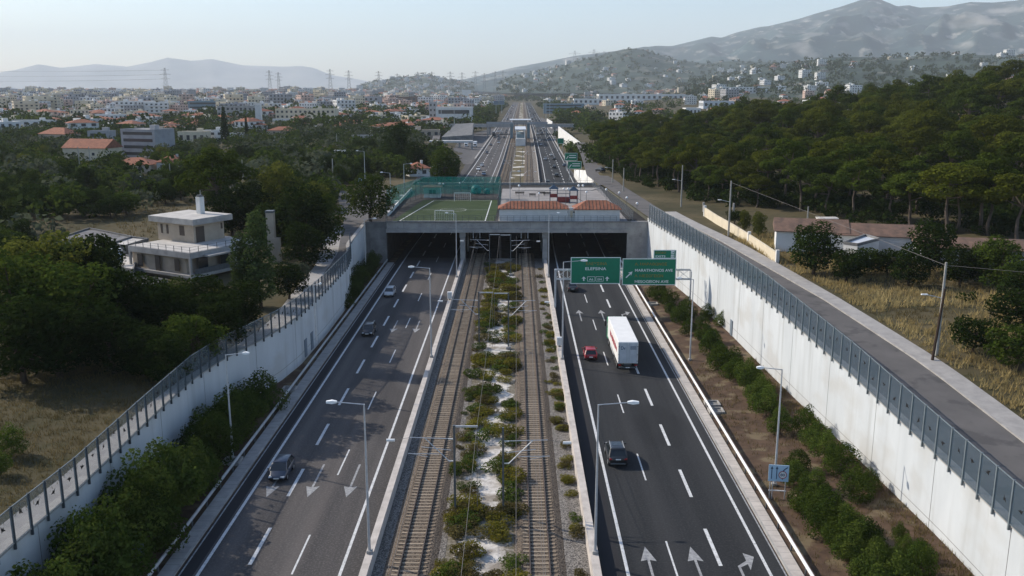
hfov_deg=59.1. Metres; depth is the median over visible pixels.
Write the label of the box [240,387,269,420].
shrub
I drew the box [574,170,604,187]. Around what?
concrete apron
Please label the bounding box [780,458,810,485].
shrub
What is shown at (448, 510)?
scrub bush
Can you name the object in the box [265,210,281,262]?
chimney stack
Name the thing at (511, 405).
scrub bush
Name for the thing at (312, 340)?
service door
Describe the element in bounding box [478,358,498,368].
scrub bush
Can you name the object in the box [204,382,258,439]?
shrub
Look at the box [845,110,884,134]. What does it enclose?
pine tree
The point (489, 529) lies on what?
scrub bush
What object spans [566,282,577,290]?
car
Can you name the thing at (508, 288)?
scrub bush
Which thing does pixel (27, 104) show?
apartment block
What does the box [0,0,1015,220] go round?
sky
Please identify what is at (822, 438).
shrub
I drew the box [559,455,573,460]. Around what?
scrub bush
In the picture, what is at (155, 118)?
house
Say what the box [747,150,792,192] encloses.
pine tree
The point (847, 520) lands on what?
shrub
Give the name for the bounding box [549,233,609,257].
sooty road
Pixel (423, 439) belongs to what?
overhead wire
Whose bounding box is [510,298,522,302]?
scrub bush
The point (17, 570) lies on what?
shrub
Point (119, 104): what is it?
apartment block
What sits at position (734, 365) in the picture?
shrub
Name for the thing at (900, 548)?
shrub
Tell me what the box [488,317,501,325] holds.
scrub bush
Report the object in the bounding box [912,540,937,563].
shrub
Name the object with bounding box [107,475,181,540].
shrub
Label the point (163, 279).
broadleaf tree
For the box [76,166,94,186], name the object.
broadleaf tree
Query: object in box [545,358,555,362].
scrub bush
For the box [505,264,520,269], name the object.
scrub bush
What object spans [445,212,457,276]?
street lamp
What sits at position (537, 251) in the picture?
sooty ballast
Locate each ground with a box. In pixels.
[0,185,419,524]
[8,89,1023,186]
[602,175,1023,419]
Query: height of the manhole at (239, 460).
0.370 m
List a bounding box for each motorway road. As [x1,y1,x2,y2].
[193,102,517,575]
[526,102,787,575]
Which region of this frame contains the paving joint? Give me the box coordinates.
[161,286,777,570]
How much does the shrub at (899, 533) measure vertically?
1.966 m
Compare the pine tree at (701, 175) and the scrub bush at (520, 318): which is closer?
the scrub bush at (520, 318)
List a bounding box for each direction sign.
[493,100,498,104]
[557,138,563,148]
[565,153,576,170]
[568,161,581,179]
[570,257,620,283]
[622,258,676,284]
[653,250,675,258]
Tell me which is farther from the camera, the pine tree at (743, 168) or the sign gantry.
the pine tree at (743, 168)
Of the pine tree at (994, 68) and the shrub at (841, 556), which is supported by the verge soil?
the shrub at (841, 556)
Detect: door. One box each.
[195,226,204,242]
[304,338,307,356]
[310,331,313,349]
[557,338,561,344]
[730,319,732,335]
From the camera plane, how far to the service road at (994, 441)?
86.53 m
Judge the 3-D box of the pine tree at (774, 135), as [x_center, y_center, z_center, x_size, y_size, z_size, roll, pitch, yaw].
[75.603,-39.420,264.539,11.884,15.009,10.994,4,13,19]
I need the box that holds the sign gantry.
[554,269,691,306]
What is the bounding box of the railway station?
[510,119,530,145]
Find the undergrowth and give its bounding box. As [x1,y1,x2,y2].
[595,145,1023,324]
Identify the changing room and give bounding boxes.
[498,201,568,220]
[572,200,621,220]
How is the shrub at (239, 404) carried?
on the verge soil
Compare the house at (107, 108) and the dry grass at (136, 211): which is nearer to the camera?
the dry grass at (136, 211)
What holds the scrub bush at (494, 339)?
on the verge soil
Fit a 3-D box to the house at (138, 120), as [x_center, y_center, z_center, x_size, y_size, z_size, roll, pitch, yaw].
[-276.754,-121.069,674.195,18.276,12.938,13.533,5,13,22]
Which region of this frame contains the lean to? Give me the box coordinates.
[843,234,879,259]
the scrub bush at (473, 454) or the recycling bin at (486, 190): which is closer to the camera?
the scrub bush at (473, 454)
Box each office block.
[187,99,215,109]
[436,105,472,121]
[543,102,583,113]
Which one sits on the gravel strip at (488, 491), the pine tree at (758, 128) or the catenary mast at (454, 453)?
the catenary mast at (454, 453)
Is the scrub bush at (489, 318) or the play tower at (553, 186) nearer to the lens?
the scrub bush at (489, 318)
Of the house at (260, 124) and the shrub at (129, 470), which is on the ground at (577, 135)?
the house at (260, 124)
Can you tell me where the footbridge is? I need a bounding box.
[486,122,547,136]
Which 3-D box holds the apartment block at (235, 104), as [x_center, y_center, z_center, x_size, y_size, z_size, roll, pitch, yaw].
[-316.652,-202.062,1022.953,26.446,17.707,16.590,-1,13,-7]
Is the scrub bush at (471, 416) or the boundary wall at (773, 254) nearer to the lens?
the scrub bush at (471, 416)
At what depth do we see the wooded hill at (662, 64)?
4147.90 m
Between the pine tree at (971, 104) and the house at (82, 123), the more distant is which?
the house at (82, 123)
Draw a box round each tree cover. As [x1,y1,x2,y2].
[0,89,998,177]
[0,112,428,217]
[360,47,1023,95]
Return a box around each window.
[123,132,152,154]
[137,253,142,265]
[154,255,160,270]
[174,259,179,270]
[179,226,184,235]
[180,135,202,139]
[190,102,215,107]
[198,257,207,268]
[218,108,254,114]
[220,253,228,263]
[276,111,332,117]
[438,110,468,121]
[543,105,580,111]
[573,100,629,102]
[596,96,681,98]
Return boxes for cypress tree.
[219,106,229,144]
[244,116,248,134]
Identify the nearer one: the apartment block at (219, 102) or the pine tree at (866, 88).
the pine tree at (866, 88)
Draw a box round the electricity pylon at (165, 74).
[159,68,168,87]
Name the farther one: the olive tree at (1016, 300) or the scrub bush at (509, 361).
the scrub bush at (509, 361)
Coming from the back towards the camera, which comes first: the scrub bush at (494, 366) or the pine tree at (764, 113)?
the pine tree at (764, 113)
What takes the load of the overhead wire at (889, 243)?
attached to the utility pole at (729, 201)
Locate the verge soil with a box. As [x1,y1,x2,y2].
[138,233,972,575]
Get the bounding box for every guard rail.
[147,259,387,575]
[621,260,813,575]
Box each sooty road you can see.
[399,233,459,257]
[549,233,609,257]
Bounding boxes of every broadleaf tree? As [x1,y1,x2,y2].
[0,143,11,153]
[0,178,15,199]
[0,224,7,245]
[0,229,98,309]
[0,234,45,273]
[0,248,68,352]
[0,293,74,383]
[4,197,23,214]
[10,218,31,238]
[12,301,101,377]
[15,261,131,352]
[16,153,29,160]
[16,169,28,183]
[19,168,43,185]
[32,190,52,217]
[40,239,77,256]
[49,182,71,214]
[52,233,125,300]
[60,168,72,182]
[66,308,154,374]
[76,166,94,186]
[77,267,176,333]
[82,246,126,270]
[83,188,107,215]
[89,176,100,188]
[108,150,121,161]
[112,323,171,377]
[113,157,128,165]
[124,283,198,334]
[127,276,170,316]
[136,331,192,383]
[148,151,160,160]
[156,146,169,156]
[157,276,185,292]
[161,313,230,365]
[168,168,187,200]
[176,274,232,323]
[185,290,247,348]
[204,189,253,236]
[213,279,263,329]
[224,181,277,232]
[234,145,243,154]
[241,147,253,158]
[250,202,288,246]
[252,160,304,206]
[258,183,335,254]
[268,170,302,191]
[268,260,308,298]
[279,220,335,268]
[287,146,297,153]
[299,181,330,207]
[300,155,314,169]
[301,191,348,249]
[319,155,334,172]
[333,164,348,184]
[342,172,398,221]
[348,164,363,186]
[356,156,372,176]
[368,139,377,150]
[380,120,411,157]
[404,141,428,165]
[428,139,445,151]
[429,146,460,186]
[445,159,460,181]
[738,210,751,230]
[751,211,767,237]
[787,220,843,274]
[830,248,865,282]
[887,248,934,285]
[901,217,957,272]
[940,243,985,285]
[967,241,1002,281]
[972,234,1023,290]
[995,262,1023,296]
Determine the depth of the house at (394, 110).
1007.99 m
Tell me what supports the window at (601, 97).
in the warehouse at (633, 96)
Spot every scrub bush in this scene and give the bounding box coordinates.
[428,567,465,575]
[431,560,466,575]
[435,558,450,568]
[442,506,461,522]
[443,511,467,524]
[443,525,463,536]
[445,509,481,530]
[446,493,481,504]
[446,560,481,575]
[448,458,476,476]
[448,519,489,539]
[449,498,486,512]
[449,539,486,561]
[449,542,479,564]
[450,555,475,568]
[451,502,469,511]
[452,499,484,512]
[455,429,474,439]
[455,511,481,523]
[456,480,482,490]
[456,565,478,575]
[459,449,474,456]
[460,486,480,495]
[461,458,477,469]
[462,368,486,377]
[462,385,482,396]
[462,455,477,463]
[464,392,474,398]
[464,426,494,442]
[465,441,485,448]
[465,450,483,458]
[466,419,492,429]
[467,384,492,395]
[467,412,479,419]
[468,402,484,411]
[469,443,487,453]
[470,406,494,417]
[471,353,487,360]
[471,358,488,365]
[471,417,488,425]
[472,342,486,349]
[473,333,493,341]
[473,570,496,575]
[474,307,493,312]
[474,317,490,324]
[474,387,491,396]
[474,405,499,414]
[474,504,500,520]
[475,321,495,327]
[475,394,489,405]
[476,358,490,365]
[477,370,496,379]
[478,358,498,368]
[478,456,509,473]
[479,350,495,358]
[479,381,501,388]
[479,520,508,540]
[480,383,503,393]
[481,316,497,325]
[483,290,502,298]
[483,422,510,437]
[484,266,498,270]
[484,396,498,403]
[485,507,521,526]
[486,335,501,342]
[487,524,509,538]
[487,568,502,575]
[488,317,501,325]
[488,501,519,517]
[489,269,501,274]
[490,532,511,543]
[491,355,504,362]
[491,358,510,372]
[492,312,507,318]
[493,462,510,473]
[494,272,505,277]
[494,413,515,421]
[495,375,511,382]
[495,501,529,514]
[496,350,519,357]
[496,452,510,462]
[496,477,524,500]
[497,337,512,343]
[497,352,516,358]
[497,358,519,368]
[498,303,514,310]
[498,433,521,446]
[498,465,527,486]
[498,552,528,574]
[499,332,516,336]
[499,368,511,374]
[499,406,523,419]
[499,450,516,459]
[500,327,513,332]
[500,492,521,501]
[500,568,531,575]
[501,286,514,291]
[501,399,518,410]
[501,423,523,434]
[502,291,516,297]
[502,315,521,322]
[502,333,521,341]
[504,305,522,312]
[504,315,523,321]
[504,433,512,439]
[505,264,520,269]
[505,294,521,298]
[506,277,519,281]
[506,291,523,298]
[509,363,521,371]
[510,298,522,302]
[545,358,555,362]
[549,372,559,377]
[549,415,564,424]
[551,392,563,398]
[551,415,562,423]
[553,402,565,410]
[557,462,571,469]
[558,424,568,430]
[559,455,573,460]
[560,440,571,448]
[560,459,570,467]
[560,473,576,482]
[560,475,573,483]
[563,489,578,496]
[568,511,582,522]
[568,524,584,538]
[573,568,589,575]
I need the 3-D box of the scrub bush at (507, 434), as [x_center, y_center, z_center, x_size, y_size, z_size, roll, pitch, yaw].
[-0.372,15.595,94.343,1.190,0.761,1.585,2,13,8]
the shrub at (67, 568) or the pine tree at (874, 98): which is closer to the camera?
the shrub at (67, 568)
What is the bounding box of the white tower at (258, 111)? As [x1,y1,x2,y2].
[255,104,261,119]
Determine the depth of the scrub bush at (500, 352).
123.46 m
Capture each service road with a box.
[577,142,620,184]
[604,185,1023,524]
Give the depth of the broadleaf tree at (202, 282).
108.49 m
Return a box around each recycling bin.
[471,185,480,193]
[484,188,489,193]
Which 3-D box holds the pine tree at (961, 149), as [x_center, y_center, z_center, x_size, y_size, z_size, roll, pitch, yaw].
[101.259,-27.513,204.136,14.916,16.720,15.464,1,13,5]
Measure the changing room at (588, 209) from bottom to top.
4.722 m
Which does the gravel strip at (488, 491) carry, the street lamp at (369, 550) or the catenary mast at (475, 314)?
the catenary mast at (475, 314)
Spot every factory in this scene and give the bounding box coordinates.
[319,96,381,103]
[382,96,417,101]
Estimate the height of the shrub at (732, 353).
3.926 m
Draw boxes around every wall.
[0,222,365,575]
[358,258,463,575]
[387,188,411,215]
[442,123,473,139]
[494,137,509,182]
[530,125,539,182]
[543,258,601,575]
[558,126,578,144]
[568,208,574,220]
[647,218,1023,575]
[703,205,779,263]
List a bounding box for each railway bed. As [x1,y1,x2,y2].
[524,102,590,575]
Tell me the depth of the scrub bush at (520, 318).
140.79 m
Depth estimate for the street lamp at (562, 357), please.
117.88 m
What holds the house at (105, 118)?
on the ground at (577, 135)
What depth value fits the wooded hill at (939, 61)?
2531.96 m
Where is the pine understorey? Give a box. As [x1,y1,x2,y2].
[594,89,1023,222]
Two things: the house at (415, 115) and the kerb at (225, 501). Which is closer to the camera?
the kerb at (225, 501)
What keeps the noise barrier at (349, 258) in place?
on the retaining wall at (279, 356)
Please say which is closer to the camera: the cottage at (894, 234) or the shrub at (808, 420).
the shrub at (808, 420)
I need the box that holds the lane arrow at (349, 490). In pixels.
[344,464,360,496]
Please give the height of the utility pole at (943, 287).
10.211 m
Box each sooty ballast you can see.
[466,233,477,257]
[470,233,493,257]
[488,233,517,257]
[516,233,533,257]
[533,233,541,258]
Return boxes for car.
[267,454,294,479]
[361,322,375,335]
[383,285,395,296]
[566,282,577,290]
[582,346,597,359]
[595,167,605,171]
[603,441,627,464]
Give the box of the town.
[0,49,1023,112]
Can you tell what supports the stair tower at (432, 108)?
on the ground at (577, 135)
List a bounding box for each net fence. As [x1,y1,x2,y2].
[392,178,419,206]
[420,176,500,177]
[499,181,500,204]
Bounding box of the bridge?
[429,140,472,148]
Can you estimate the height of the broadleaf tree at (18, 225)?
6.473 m
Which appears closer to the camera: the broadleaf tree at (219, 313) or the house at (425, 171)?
the broadleaf tree at (219, 313)
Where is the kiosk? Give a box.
[422,185,441,197]
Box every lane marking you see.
[178,264,394,575]
[196,107,510,575]
[248,114,722,565]
[291,121,677,575]
[338,109,515,575]
[527,107,629,575]
[532,106,772,575]
[620,276,786,575]
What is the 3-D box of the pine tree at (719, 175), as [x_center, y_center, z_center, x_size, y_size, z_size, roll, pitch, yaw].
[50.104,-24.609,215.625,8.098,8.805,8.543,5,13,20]
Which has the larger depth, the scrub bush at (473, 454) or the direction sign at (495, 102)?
the direction sign at (495, 102)
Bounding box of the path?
[0,225,345,543]
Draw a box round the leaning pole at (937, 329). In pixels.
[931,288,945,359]
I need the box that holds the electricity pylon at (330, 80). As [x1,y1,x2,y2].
[326,70,333,90]
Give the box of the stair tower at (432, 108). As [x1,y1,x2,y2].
[429,102,436,116]
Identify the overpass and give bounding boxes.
[444,124,513,133]
[535,124,573,134]
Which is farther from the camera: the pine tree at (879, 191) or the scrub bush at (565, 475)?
the pine tree at (879, 191)
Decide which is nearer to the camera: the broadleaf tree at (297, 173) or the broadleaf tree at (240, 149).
the broadleaf tree at (297, 173)
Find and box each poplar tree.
[226,231,254,305]
[238,209,277,307]
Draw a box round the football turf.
[393,200,497,220]
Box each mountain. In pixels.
[0,58,368,88]
[461,0,1023,91]
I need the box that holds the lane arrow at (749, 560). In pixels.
[738,553,753,575]
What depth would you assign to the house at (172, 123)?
640.11 m
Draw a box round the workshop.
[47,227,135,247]
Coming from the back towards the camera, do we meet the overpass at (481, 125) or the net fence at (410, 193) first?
the overpass at (481, 125)
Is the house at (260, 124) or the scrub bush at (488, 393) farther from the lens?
the house at (260, 124)
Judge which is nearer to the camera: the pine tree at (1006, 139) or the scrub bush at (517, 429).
the scrub bush at (517, 429)
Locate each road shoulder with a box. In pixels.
[177,103,512,575]
[525,102,621,575]
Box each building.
[151,112,178,116]
[217,104,254,115]
[462,90,470,95]
[720,86,769,92]
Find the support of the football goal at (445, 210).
on the football turf
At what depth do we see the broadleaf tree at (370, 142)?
379.96 m
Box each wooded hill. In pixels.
[361,75,473,92]
[499,49,771,92]
[691,55,1023,99]
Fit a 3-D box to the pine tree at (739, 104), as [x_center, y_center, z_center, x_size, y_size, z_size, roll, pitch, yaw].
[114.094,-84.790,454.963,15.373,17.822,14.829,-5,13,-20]
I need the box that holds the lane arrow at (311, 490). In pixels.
[306,464,324,496]
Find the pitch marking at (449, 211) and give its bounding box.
[400,201,491,220]
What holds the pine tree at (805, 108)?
on the ground at (577, 135)
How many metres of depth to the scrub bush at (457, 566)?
67.64 m
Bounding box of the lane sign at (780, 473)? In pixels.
[768,464,788,498]
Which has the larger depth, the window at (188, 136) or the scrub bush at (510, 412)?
the window at (188, 136)
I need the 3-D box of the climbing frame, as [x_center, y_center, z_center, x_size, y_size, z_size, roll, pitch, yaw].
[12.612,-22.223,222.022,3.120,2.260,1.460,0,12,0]
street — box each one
[317,191,388,291]
[344,133,440,191]
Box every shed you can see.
[117,236,148,254]
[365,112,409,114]
[683,108,700,114]
[699,101,733,108]
[816,217,838,218]
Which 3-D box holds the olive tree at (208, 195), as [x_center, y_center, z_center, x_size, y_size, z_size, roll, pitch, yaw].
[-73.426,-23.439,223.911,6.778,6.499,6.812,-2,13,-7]
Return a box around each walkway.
[157,262,392,575]
[620,266,803,575]
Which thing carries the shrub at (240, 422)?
on the verge soil
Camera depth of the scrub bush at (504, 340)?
130.36 m
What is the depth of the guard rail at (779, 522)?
88.11 m
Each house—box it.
[0,118,20,129]
[12,117,56,125]
[36,109,58,116]
[38,127,80,138]
[56,110,68,114]
[61,138,122,160]
[65,119,99,129]
[70,107,88,115]
[73,115,102,121]
[87,127,115,139]
[90,111,114,115]
[90,116,114,121]
[95,111,125,118]
[99,105,120,111]
[111,156,156,173]
[112,109,122,113]
[116,120,145,127]
[125,117,156,124]
[126,109,146,113]
[128,195,256,281]
[134,111,148,114]
[137,115,162,120]
[155,154,183,168]
[162,109,178,111]
[163,121,179,125]
[177,128,210,140]
[186,112,202,116]
[204,127,221,138]
[234,117,259,128]
[253,122,267,133]
[262,108,272,117]
[266,126,295,134]
[337,106,348,111]
[368,112,385,119]
[385,109,405,111]
[386,122,414,126]
[401,112,427,119]
[407,160,430,177]
[414,126,439,139]
[421,117,447,123]
[427,119,448,125]
[609,109,628,119]
[652,108,665,113]
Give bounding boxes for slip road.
[454,127,495,163]
[456,164,471,182]
[540,118,557,140]
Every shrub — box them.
[0,421,29,457]
[0,449,13,474]
[5,558,67,575]
[40,504,133,575]
[40,553,92,575]
[41,560,87,575]
[42,518,137,575]
[70,493,150,574]
[77,521,157,575]
[91,470,190,554]
[96,448,180,518]
[98,486,178,558]
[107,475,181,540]
[130,440,208,507]
[135,467,177,508]
[136,437,208,506]
[144,442,213,494]
[172,412,228,453]
[178,436,215,462]
[179,446,221,495]
[182,412,240,469]
[183,435,223,477]
[191,392,245,434]
[200,408,244,451]
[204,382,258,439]
[209,397,252,442]
[217,391,254,420]
[235,380,263,409]
[236,367,290,411]
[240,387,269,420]
[344,294,354,308]
[348,287,355,301]
[349,274,360,296]
[351,261,370,284]
[351,272,364,284]
[351,276,364,295]
[359,262,376,276]
[362,253,380,267]
[364,249,382,261]
[364,258,376,270]
[644,285,665,296]
[650,285,667,301]
[657,288,679,305]
[663,301,675,315]
[669,301,690,325]
[676,295,698,318]
[678,319,696,335]
[693,322,717,339]
[694,315,710,332]
[698,325,719,340]
[698,328,721,354]
[699,302,714,318]
[700,328,723,350]
[705,340,727,360]
[706,343,734,371]
[713,309,724,325]
[718,345,744,369]
[718,355,743,377]
[724,358,747,380]
[733,357,763,382]
[736,362,763,387]
[742,375,775,399]
[746,379,776,410]
[747,383,783,416]
[750,374,769,386]
[764,405,797,433]
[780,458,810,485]
[781,447,811,470]
[786,474,821,513]
[792,482,827,516]
[793,404,822,435]
[797,419,832,445]
[798,466,832,491]
[799,482,844,525]
[800,495,845,539]
[806,429,838,463]
[811,490,852,519]
[819,502,868,542]
[821,440,862,476]
[821,510,864,561]
[823,507,876,548]
[829,527,865,568]
[833,519,886,559]
[836,464,876,504]
[836,515,890,554]
[839,500,866,520]
[846,539,899,575]
[848,555,889,575]
[853,534,903,573]
[858,467,882,490]
[859,562,891,575]
[868,550,921,575]
[887,543,919,573]
[890,521,909,540]
[894,533,913,554]
[896,538,939,575]
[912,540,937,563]
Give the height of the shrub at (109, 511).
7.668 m
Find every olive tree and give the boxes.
[0,189,26,204]
[0,195,33,212]
[0,207,25,227]
[0,228,27,245]
[12,148,29,153]
[92,156,106,165]
[93,185,110,198]
[95,194,125,218]
[112,190,140,214]
[118,172,151,191]
[144,174,166,194]
[149,167,174,179]
[152,182,179,204]
[155,178,171,193]
[160,162,180,173]
[176,146,193,153]
[202,182,227,200]
[282,261,310,287]
[328,191,339,205]
[333,163,354,183]
[725,209,740,223]
[841,247,884,275]
[865,248,910,272]
[948,314,1002,353]
[983,288,1023,328]
[983,323,1023,370]
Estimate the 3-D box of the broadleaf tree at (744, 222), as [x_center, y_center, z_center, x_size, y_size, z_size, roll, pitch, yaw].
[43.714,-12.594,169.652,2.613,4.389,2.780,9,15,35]
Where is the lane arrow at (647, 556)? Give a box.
[641,547,655,575]
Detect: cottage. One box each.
[773,217,849,251]
[834,223,927,257]
[912,236,1023,267]
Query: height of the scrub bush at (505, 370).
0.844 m
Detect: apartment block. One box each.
[12,99,39,110]
[39,103,47,108]
[88,103,104,109]
[114,99,145,112]
[120,125,174,156]
[124,103,142,112]
[144,100,168,113]
[170,103,187,111]
[215,100,236,108]
[219,102,245,105]
[299,101,318,107]
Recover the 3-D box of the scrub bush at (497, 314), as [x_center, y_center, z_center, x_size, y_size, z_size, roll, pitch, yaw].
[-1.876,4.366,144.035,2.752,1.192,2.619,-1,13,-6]
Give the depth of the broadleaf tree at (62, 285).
96.48 m
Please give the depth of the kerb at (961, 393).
97.00 m
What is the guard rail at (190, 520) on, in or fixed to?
on the verge soil
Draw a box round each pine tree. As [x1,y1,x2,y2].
[173,146,257,211]
[584,120,598,140]
[592,123,617,138]
[604,137,625,165]
[607,143,625,165]
[609,123,624,129]
[613,134,651,167]
[618,118,641,130]
[619,116,635,123]
[619,150,636,176]
[629,141,653,181]
[635,150,659,179]
[637,110,656,123]
[637,147,669,186]
[652,113,664,123]
[659,146,699,187]
[659,151,699,191]
[660,117,669,125]
[669,109,689,123]
[673,111,694,118]
[674,143,712,193]
[678,139,706,175]
[691,165,724,198]
[695,110,708,116]
[702,111,715,123]
[704,166,738,197]
[708,148,736,167]
[709,105,728,117]
[714,102,730,109]
[715,144,749,169]
[718,107,748,142]
[724,160,759,201]
[725,102,747,115]
[729,119,754,136]
[729,128,751,141]
[731,96,753,106]
[731,140,762,173]
[735,173,780,207]
[739,135,766,149]
[742,122,782,149]
[743,99,777,111]
[745,106,777,123]
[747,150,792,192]
[750,128,790,151]
[759,138,808,203]
[765,133,797,169]
[770,102,784,115]
[770,107,797,127]
[772,126,789,132]
[774,104,800,127]
[774,106,805,129]
[779,156,828,211]
[784,128,803,139]
[786,102,804,107]
[789,137,824,148]
[794,113,839,137]
[795,106,840,137]
[795,155,838,197]
[800,105,812,112]
[802,173,847,210]
[804,99,843,138]
[805,93,823,101]
[808,140,844,192]
[816,100,846,113]
[818,121,856,142]
[822,85,848,102]
[823,142,872,196]
[824,136,862,189]
[829,159,887,218]
[838,92,858,109]
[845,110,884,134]
[846,104,880,123]
[847,93,885,108]
[852,96,889,112]
[853,97,887,110]
[853,131,898,171]
[855,149,909,208]
[859,136,911,178]
[861,83,885,97]
[865,86,876,92]
[868,173,923,223]
[875,83,901,100]
[875,115,908,133]
[875,119,904,138]
[881,104,905,136]
[882,172,938,224]
[887,155,941,213]
[888,109,932,127]
[890,92,905,100]
[892,79,911,92]
[894,126,947,169]
[900,111,956,170]
[901,99,955,132]
[901,145,949,162]
[905,162,989,236]
[910,79,931,96]
[914,74,938,95]
[919,182,985,232]
[924,129,992,165]
[927,76,946,100]
[939,69,966,84]
[940,152,1022,229]
[941,119,995,151]
[944,73,975,89]
[944,84,997,117]
[948,114,990,151]
[956,159,1022,235]
[964,114,1023,148]
[968,69,1004,95]
[975,65,1011,78]
[979,82,1023,107]
[979,173,1023,238]
[980,131,1023,167]
[989,135,1023,208]
[996,59,1023,76]
[996,78,1023,97]
[1000,97,1023,119]
[1010,69,1023,80]
[1013,83,1023,94]
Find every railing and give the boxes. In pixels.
[433,178,591,184]
[592,179,632,219]
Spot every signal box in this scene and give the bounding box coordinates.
[447,292,451,299]
[557,337,561,346]
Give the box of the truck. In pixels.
[605,316,637,367]
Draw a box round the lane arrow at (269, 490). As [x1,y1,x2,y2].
[266,480,278,496]
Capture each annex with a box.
[115,254,135,275]
[272,118,312,121]
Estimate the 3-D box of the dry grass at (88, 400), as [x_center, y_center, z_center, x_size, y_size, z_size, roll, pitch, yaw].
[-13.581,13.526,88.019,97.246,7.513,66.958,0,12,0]
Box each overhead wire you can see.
[386,233,477,574]
[390,235,477,572]
[461,243,498,574]
[524,249,543,575]
[525,236,545,575]
[736,184,1018,271]
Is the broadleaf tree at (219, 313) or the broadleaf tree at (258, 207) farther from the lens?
the broadleaf tree at (258, 207)
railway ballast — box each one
[382,102,520,575]
[514,102,566,575]
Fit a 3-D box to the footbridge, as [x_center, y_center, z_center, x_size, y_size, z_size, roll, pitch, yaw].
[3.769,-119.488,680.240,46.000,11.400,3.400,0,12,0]
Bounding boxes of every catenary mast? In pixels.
[386,425,477,508]
[438,292,492,347]
[460,234,499,269]
[494,292,549,349]
[501,427,570,518]
[509,234,539,275]
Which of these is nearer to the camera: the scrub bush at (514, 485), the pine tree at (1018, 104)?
the scrub bush at (514, 485)
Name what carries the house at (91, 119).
on the ground at (577, 135)
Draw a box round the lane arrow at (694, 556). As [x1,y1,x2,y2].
[688,547,702,575]
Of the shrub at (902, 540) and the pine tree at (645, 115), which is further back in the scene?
the pine tree at (645, 115)
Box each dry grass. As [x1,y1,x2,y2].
[0,350,973,575]
[30,172,246,239]
[728,233,1021,380]
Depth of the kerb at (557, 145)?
578.66 m
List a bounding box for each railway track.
[391,105,519,575]
[519,105,557,575]
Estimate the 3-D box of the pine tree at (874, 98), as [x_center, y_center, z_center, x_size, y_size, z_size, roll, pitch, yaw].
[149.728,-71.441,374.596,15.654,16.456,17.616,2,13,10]
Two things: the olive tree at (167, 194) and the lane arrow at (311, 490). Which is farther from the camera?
the olive tree at (167, 194)
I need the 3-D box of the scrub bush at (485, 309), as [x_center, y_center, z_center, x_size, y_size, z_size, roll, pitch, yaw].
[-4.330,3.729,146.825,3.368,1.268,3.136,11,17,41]
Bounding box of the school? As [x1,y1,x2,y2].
[275,107,338,119]
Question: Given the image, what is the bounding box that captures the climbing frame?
[557,193,568,201]
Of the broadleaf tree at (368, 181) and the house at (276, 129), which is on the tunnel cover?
the broadleaf tree at (368, 181)
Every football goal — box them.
[435,210,453,220]
[454,193,470,200]
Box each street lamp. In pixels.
[225,351,249,458]
[313,282,321,340]
[326,400,372,553]
[364,218,376,262]
[408,266,432,357]
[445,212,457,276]
[547,212,559,276]
[561,259,587,359]
[592,400,638,554]
[677,277,693,360]
[756,366,782,485]
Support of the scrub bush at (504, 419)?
on the verge soil
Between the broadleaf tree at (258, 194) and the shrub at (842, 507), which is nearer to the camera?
the shrub at (842, 507)
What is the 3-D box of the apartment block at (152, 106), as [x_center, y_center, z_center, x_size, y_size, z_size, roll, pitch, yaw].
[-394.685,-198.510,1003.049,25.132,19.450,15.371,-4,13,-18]
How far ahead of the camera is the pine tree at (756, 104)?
431.35 m
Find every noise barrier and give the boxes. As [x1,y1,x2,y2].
[0,233,351,556]
[649,204,1023,536]
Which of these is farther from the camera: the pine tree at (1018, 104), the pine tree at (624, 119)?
the pine tree at (624, 119)
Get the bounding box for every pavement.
[512,188,598,190]
[667,212,1023,439]
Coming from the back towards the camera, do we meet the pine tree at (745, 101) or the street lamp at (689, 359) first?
the pine tree at (745, 101)
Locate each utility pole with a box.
[672,165,682,206]
[718,181,731,235]
[921,262,946,355]
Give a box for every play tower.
[549,184,558,196]
[569,186,581,203]
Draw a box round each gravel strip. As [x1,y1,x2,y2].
[444,258,515,575]
[510,102,524,182]
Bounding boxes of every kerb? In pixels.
[172,262,393,575]
[474,127,496,158]
[547,128,567,163]
[620,272,792,575]
[665,212,1023,442]
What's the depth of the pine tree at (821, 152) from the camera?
210.19 m
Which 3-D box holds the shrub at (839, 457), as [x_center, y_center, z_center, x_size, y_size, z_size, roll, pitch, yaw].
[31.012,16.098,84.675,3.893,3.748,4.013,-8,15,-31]
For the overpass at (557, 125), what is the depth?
716.95 m
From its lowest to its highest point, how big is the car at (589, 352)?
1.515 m
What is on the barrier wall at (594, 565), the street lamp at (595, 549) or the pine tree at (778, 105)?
the street lamp at (595, 549)
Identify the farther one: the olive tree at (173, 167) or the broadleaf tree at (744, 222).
the olive tree at (173, 167)
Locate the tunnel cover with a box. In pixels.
[365,183,647,262]
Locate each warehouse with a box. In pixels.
[573,99,640,104]
[596,94,693,99]
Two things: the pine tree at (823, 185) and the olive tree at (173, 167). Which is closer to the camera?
the pine tree at (823, 185)
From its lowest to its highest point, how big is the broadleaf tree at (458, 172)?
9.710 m
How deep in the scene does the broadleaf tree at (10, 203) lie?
190.85 m
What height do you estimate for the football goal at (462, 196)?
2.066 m

